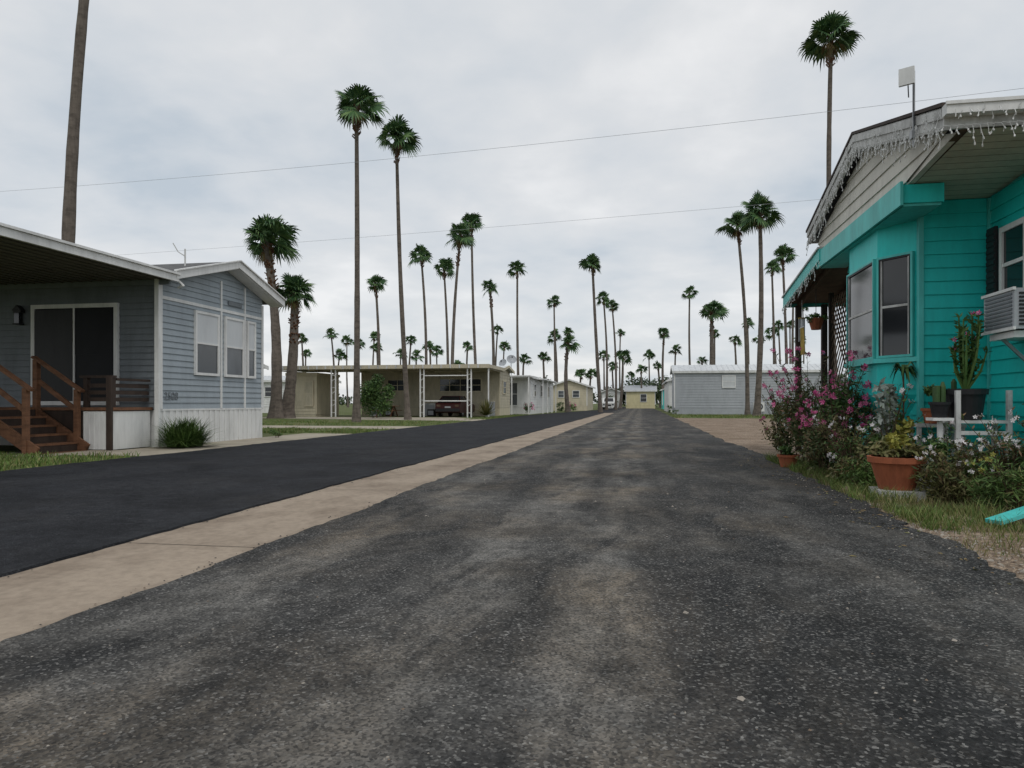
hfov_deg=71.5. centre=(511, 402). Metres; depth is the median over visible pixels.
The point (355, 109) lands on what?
palm tree
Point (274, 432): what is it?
shrub
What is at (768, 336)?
palm tree
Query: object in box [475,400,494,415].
yucca plant
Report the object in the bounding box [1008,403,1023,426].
garden plant
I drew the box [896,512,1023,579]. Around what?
gravel lot
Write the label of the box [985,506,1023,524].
painted plank
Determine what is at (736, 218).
palm tree
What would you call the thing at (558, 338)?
palm tree
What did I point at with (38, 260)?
porch roof
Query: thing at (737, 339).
palm tree
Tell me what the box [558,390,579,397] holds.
windows
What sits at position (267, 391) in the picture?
windows
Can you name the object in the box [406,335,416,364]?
palm tree
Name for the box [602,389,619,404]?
walls
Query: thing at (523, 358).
palm tree
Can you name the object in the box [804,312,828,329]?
hanging basket
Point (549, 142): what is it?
power line
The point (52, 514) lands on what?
road
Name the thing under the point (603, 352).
palm tree
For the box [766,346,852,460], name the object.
flowering bush
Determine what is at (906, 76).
roof antenna
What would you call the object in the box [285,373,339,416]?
garden shed
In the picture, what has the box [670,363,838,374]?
roof
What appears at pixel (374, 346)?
palm tree
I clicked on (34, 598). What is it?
concrete gutter
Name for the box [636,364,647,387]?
palm tree
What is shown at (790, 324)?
palm tree
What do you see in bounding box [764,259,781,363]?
palm tree
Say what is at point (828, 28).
palm tree
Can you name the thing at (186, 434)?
shrub
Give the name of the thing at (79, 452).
concrete path
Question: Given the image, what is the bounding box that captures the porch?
[781,247,848,451]
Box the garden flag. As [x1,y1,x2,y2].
[799,326,804,354]
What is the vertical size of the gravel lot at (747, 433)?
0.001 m
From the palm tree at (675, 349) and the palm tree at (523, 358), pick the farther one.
the palm tree at (675, 349)
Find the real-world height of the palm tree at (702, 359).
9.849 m
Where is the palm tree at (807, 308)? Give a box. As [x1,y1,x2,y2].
[802,307,808,363]
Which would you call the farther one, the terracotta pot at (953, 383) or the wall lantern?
the wall lantern
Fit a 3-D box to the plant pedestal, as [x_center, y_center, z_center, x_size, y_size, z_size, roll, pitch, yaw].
[4.488,0.552,7.468,0.200,0.795,0.200,0,0,10]
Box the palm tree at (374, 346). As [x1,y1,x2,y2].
[370,342,382,364]
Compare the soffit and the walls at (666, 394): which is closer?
the soffit
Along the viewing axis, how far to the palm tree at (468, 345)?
127.86 m
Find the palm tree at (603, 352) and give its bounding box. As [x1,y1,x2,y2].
[599,350,609,390]
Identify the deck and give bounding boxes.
[0,356,152,454]
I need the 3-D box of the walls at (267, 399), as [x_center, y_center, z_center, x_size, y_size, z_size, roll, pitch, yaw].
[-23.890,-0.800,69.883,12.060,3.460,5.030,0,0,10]
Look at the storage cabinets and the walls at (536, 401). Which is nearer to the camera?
the storage cabinets
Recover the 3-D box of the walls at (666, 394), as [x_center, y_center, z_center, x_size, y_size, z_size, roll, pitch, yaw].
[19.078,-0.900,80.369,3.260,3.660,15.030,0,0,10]
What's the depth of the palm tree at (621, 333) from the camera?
129.90 m
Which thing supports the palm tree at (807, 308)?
on the ground at (345, 410)
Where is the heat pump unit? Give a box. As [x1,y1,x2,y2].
[753,402,764,413]
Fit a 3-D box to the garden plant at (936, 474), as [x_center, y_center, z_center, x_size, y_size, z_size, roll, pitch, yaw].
[4.185,0.637,6.709,0.781,0.636,0.738,0,0,-3]
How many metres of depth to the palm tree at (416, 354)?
125.81 m
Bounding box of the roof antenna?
[899,66,917,146]
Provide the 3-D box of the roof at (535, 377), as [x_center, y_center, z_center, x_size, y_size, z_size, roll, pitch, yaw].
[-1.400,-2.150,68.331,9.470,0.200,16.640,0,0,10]
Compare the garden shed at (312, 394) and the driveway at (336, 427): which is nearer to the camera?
the driveway at (336, 427)
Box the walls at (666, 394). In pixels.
[664,380,671,406]
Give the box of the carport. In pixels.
[282,364,504,417]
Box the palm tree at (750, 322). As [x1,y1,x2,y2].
[742,317,754,363]
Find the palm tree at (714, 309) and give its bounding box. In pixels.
[699,299,729,364]
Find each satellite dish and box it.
[499,359,505,365]
[507,355,516,374]
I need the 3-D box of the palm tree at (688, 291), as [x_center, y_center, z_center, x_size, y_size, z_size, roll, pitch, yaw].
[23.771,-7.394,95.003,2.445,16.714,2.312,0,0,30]
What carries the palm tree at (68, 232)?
on the ground at (345, 410)
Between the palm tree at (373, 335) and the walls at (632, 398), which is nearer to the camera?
the walls at (632, 398)
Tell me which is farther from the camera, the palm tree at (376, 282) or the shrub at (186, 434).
the palm tree at (376, 282)
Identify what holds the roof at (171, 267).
on the walls at (136, 352)
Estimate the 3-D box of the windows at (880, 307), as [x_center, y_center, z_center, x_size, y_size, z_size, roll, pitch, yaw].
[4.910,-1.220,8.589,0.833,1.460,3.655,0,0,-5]
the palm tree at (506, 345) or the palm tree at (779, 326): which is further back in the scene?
the palm tree at (506, 345)
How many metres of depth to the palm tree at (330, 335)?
121.83 m
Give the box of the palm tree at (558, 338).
[547,328,561,382]
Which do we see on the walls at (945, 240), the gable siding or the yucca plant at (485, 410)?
the gable siding
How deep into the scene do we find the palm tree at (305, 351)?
144.74 m
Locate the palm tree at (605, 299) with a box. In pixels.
[596,291,610,409]
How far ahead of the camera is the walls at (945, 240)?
8.22 m
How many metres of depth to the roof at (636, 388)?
123.38 m
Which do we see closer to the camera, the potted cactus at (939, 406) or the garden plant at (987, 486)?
the garden plant at (987, 486)
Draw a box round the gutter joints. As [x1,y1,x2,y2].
[126,432,557,546]
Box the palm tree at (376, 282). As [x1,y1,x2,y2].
[365,274,387,364]
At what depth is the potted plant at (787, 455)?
10.26 m
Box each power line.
[0,88,1022,191]
[124,199,819,254]
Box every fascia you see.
[174,260,286,306]
[806,95,1023,243]
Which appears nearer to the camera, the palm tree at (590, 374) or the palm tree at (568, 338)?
the palm tree at (568, 338)
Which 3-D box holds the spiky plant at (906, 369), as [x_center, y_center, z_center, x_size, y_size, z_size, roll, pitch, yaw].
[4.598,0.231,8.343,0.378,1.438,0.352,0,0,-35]
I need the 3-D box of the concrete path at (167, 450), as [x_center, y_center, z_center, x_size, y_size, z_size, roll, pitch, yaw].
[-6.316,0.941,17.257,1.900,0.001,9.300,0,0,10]
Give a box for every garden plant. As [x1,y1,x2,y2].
[784,398,865,472]
[803,414,881,481]
[831,452,876,486]
[854,383,925,459]
[863,396,877,443]
[895,420,994,493]
[906,437,1006,503]
[938,413,1023,504]
[959,452,1023,511]
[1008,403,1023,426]
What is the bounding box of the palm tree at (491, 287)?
[481,279,498,364]
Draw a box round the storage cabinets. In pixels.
[371,402,494,415]
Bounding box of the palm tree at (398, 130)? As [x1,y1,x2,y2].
[376,114,422,419]
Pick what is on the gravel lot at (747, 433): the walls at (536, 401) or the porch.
the porch
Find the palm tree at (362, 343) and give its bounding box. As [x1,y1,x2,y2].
[352,338,365,408]
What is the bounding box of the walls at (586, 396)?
[553,380,592,405]
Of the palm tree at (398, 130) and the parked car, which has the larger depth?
the parked car
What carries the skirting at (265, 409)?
attached to the walls at (267, 399)
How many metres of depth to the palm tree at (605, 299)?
94.84 m
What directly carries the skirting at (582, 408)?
attached to the walls at (586, 396)
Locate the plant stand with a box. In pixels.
[943,390,1012,465]
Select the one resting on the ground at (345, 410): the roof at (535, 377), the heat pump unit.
the heat pump unit
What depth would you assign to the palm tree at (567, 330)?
154.82 m
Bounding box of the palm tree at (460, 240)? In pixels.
[444,222,475,363]
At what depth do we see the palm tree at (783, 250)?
69.86 m
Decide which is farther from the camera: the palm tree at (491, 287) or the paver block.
the palm tree at (491, 287)
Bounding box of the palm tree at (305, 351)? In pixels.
[301,349,311,372]
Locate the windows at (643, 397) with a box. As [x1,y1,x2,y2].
[640,394,646,401]
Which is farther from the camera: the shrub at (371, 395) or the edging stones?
the shrub at (371, 395)
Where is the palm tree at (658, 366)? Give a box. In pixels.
[653,361,660,407]
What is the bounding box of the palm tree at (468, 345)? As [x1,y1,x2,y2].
[463,340,472,363]
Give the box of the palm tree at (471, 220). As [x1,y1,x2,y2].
[460,212,483,363]
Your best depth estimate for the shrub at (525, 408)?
58.81 m
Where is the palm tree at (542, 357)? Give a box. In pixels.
[538,351,551,377]
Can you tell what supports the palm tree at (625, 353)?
on the ground at (345, 410)
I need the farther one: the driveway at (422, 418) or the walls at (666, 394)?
the walls at (666, 394)
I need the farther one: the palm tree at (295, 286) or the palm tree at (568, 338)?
the palm tree at (568, 338)
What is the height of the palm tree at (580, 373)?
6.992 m
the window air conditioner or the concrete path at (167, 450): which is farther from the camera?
the concrete path at (167, 450)
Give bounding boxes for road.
[0,407,625,576]
[0,408,1023,767]
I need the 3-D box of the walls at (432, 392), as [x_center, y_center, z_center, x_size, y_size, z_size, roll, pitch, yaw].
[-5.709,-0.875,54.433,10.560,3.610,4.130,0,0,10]
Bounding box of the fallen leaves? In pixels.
[738,452,1020,584]
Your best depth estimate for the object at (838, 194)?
10.36 m
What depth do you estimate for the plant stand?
7.34 m
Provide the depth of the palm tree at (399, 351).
127.89 m
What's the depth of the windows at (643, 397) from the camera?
121.87 m
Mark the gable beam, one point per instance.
(899, 203)
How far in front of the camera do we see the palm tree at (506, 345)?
144.73 m
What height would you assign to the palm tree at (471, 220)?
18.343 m
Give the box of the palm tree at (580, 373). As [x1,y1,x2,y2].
[574,369,587,382]
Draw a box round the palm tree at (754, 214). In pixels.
[738,190,785,415]
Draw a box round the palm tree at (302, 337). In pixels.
[298,333,308,365]
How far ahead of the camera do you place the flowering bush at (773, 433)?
11.53 m
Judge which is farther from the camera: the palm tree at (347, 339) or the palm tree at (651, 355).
the palm tree at (347, 339)
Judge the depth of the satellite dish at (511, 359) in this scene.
58.94 m
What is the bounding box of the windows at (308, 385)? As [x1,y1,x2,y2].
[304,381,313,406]
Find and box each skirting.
[0,408,262,446]
[262,407,268,412]
[361,372,509,415]
[509,378,552,413]
[553,406,592,410]
[626,405,654,408]
[664,381,671,411]
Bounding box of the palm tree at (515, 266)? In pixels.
[506,260,527,374]
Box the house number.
[164,392,177,399]
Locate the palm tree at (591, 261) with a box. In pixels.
[577,253,602,411]
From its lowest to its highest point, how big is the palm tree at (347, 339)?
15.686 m
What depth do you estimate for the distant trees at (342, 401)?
193.18 m
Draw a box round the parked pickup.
[602,398,614,408]
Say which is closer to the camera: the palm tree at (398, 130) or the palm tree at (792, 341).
the palm tree at (398, 130)
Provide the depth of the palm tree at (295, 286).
44.72 m
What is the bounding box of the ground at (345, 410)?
[0,403,846,469]
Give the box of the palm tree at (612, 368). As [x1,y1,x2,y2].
[608,362,618,388]
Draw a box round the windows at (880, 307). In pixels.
[844,217,1023,368]
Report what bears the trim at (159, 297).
attached to the walls at (136, 352)
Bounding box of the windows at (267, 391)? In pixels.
[264,386,270,396]
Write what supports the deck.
on the ground at (345, 410)
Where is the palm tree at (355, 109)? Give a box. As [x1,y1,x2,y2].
[334,83,390,421]
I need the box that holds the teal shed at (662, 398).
[659,389,663,408]
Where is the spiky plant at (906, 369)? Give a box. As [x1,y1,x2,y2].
[886,361,917,428]
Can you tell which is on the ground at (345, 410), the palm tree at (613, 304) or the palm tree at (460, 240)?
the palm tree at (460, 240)
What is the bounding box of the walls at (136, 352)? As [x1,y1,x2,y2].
[0,271,261,409]
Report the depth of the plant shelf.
7.93 m
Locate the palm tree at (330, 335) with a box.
[323,327,338,373]
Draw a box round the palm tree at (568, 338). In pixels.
[559,334,582,411]
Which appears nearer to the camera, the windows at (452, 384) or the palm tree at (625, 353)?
the windows at (452, 384)
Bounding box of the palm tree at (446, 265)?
[435,257,455,363]
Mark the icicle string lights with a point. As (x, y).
(865, 150)
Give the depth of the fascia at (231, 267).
18.03 m
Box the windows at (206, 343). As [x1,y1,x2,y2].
[194,301,255,378]
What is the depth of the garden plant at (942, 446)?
7.30 m
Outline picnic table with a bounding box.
[372,406,401,416]
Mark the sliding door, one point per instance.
(73, 342)
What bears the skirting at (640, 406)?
attached to the walls at (632, 398)
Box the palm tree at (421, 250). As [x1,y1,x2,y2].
[407,243,432,364]
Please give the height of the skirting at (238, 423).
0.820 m
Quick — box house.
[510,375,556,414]
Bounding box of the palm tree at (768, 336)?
[764,327,779,363]
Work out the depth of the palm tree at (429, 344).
129.87 m
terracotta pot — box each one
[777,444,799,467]
[867,432,928,490]
[920,383,944,423]
[945,379,956,423]
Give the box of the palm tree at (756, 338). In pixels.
[751,335,765,343]
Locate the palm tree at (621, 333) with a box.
[615,328,625,390]
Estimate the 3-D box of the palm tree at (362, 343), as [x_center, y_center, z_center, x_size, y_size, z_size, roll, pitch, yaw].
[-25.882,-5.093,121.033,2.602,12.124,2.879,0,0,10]
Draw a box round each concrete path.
[0,450,113,456]
[71,433,345,455]
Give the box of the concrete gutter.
[0,413,612,640]
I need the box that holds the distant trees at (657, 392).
[601,375,670,407]
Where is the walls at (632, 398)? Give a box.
[626,392,654,404]
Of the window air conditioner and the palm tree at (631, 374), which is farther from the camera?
the palm tree at (631, 374)
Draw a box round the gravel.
[8,443,1023,762]
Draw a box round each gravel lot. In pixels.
[676,418,805,460]
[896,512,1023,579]
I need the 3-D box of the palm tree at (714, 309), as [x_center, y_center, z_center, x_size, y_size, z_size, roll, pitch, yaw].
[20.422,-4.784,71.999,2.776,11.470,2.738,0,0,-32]
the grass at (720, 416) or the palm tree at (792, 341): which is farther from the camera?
the palm tree at (792, 341)
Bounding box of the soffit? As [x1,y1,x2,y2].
[915,125,1023,199]
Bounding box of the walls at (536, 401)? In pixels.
[510,378,552,406]
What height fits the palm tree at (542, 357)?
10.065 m
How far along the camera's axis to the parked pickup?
103.44 m
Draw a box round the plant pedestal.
[926,417,953,486]
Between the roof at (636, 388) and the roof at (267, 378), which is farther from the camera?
the roof at (636, 388)
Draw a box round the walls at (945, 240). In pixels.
[848,174,1023,469]
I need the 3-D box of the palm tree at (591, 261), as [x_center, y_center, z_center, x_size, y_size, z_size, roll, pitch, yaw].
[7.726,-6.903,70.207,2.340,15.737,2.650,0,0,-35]
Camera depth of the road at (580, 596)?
2.80 m
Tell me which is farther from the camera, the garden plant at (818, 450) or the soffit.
the garden plant at (818, 450)
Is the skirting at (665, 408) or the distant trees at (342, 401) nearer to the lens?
the skirting at (665, 408)
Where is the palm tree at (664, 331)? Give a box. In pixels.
[657,328,669,388]
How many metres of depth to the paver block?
6.84 m
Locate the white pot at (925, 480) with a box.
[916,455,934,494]
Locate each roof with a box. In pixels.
[0,222,184,289]
[154,243,279,304]
[264,376,340,382]
[360,365,514,373]
[510,376,556,383]
[553,379,595,388]
[624,385,656,391]
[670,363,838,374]
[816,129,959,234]
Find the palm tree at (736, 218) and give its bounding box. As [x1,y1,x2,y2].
[714,210,750,414]
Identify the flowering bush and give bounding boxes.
[758,376,813,453]
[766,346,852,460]
[785,346,876,470]
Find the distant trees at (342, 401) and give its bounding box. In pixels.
[339,392,658,405]
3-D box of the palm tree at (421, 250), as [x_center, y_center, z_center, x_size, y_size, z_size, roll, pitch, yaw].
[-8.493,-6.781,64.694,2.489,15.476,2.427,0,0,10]
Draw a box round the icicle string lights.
[782,100,1023,314]
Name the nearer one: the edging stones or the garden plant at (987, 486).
the garden plant at (987, 486)
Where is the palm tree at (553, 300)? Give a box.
[546,295,560,383]
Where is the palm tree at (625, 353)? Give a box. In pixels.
[614,349,631,407]
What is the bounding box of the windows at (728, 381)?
[722,375,735,387]
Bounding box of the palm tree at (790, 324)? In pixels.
[787,320,794,363]
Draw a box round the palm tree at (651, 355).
[643,349,655,378]
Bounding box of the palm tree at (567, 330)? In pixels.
[562,326,574,342]
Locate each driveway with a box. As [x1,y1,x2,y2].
[262,425,418,428]
[264,417,484,420]
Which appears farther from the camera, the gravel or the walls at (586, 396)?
the walls at (586, 396)
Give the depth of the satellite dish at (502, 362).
58.67 m
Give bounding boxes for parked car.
[435,396,474,416]
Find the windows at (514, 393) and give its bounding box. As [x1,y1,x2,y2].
[510,382,548,405]
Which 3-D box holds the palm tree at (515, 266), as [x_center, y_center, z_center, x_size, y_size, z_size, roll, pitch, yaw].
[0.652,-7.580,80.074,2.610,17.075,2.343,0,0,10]
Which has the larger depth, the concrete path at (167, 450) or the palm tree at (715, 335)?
the palm tree at (715, 335)
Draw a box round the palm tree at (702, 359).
[697,356,708,364]
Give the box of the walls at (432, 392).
[363,370,509,407]
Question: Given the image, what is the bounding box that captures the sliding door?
[31,303,119,404]
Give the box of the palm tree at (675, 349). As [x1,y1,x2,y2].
[668,344,682,364]
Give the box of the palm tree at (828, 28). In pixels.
[796,10,864,399]
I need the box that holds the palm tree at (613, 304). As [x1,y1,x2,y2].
[605,299,619,409]
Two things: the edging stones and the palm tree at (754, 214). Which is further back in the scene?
the palm tree at (754, 214)
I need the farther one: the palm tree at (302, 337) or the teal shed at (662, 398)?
the palm tree at (302, 337)
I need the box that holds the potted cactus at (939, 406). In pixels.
[928,382,951,416]
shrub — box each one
[145,416,221,447]
[268,429,281,437]
[360,373,395,417]
[523,403,534,413]
[556,401,564,410]
[570,403,576,410]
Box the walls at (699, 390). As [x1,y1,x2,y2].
[672,372,820,407]
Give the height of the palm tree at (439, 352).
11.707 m
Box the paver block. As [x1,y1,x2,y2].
[868,486,925,501]
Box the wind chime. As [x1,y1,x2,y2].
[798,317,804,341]
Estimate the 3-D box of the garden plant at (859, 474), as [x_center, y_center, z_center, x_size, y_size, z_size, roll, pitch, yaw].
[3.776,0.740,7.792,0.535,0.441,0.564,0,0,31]
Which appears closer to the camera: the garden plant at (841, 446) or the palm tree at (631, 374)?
the garden plant at (841, 446)
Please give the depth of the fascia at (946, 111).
6.69 m
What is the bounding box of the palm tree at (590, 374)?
[585,368,596,385]
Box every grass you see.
[669,413,846,418]
[762,452,1023,533]
[809,471,1023,556]
[954,524,1023,563]
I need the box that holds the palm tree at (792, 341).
[791,308,793,363]
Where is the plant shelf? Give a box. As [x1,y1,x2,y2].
[909,423,966,460]
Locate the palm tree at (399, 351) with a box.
[392,348,407,364]
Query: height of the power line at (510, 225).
1.085 m
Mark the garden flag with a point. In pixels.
(802, 339)
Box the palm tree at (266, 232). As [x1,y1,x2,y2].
[242,214,300,418]
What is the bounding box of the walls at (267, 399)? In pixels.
[264,382,284,406]
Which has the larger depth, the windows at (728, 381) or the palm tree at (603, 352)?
the palm tree at (603, 352)
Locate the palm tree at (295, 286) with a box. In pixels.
[277,272,317,417]
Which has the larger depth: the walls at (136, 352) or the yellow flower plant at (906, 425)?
the walls at (136, 352)
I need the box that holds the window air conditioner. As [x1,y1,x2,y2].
[981,286,1023,360]
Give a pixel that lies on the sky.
(176, 89)
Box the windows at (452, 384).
[387,378,506,393]
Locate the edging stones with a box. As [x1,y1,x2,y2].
[810,474,865,499]
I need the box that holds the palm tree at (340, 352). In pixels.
[334,348,347,374]
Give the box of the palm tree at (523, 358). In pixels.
[519,353,532,374]
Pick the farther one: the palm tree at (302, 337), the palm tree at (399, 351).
the palm tree at (302, 337)
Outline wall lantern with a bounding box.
[12,305,24,324]
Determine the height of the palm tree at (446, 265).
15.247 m
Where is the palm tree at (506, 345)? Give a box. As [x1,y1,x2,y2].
[498,340,511,358]
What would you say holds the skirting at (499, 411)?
attached to the walls at (432, 392)
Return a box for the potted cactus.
[946,309,991,419]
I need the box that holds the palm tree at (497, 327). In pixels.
[494,325,502,365]
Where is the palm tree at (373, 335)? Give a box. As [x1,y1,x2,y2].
[369,331,380,364]
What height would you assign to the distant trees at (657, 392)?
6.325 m
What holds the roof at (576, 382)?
on the walls at (586, 396)
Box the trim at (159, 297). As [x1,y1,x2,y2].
[154,279,263,446]
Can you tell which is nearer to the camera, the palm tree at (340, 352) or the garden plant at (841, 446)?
the garden plant at (841, 446)
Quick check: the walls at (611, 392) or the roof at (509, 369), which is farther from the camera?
the walls at (611, 392)
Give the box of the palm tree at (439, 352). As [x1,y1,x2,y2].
[431,345,443,363]
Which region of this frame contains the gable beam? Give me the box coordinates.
[817,181,943,268]
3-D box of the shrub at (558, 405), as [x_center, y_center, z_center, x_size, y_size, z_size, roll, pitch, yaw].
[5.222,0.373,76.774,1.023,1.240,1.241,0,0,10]
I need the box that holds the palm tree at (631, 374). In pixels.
[625,371,634,383]
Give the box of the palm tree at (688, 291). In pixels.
[681,285,697,364]
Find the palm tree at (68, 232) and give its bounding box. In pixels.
[61,0,88,242]
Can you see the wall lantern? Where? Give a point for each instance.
(18, 311)
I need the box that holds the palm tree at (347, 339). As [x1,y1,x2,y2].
[341,334,353,406]
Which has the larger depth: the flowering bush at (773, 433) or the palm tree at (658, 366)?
the palm tree at (658, 366)
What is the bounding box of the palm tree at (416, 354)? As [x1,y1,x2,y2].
[411,349,424,364]
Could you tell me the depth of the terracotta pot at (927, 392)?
8.02 m
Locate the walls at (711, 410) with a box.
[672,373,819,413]
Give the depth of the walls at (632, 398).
122.08 m
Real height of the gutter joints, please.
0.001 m
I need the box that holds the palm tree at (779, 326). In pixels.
[775,320,783,363]
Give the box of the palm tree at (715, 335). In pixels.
[709,329,720,364]
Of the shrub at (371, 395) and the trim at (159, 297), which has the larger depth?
the shrub at (371, 395)
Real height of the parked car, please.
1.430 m
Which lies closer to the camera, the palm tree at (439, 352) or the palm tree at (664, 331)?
the palm tree at (664, 331)
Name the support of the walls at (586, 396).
on the ground at (345, 410)
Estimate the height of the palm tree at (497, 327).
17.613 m
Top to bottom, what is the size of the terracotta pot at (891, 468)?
0.564 m
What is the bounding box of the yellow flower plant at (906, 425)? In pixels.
[880,417,915,449]
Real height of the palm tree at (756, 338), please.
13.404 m
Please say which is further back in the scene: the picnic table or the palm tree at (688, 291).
the palm tree at (688, 291)
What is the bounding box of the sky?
[0,0,1023,402]
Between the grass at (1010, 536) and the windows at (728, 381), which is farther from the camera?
the windows at (728, 381)
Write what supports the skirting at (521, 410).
attached to the walls at (536, 401)
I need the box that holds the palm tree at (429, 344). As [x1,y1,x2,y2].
[422,340,435,363]
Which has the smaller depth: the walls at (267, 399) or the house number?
the house number
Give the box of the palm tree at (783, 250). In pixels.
[773,243,799,363]
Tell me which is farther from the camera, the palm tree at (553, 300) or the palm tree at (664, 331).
the palm tree at (664, 331)
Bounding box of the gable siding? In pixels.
[818,131,956,246]
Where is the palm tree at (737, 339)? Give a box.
[728,334,742,364]
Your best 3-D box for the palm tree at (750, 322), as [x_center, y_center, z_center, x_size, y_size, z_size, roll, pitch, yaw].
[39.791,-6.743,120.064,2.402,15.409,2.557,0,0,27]
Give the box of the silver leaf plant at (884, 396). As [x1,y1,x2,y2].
[872,377,902,439]

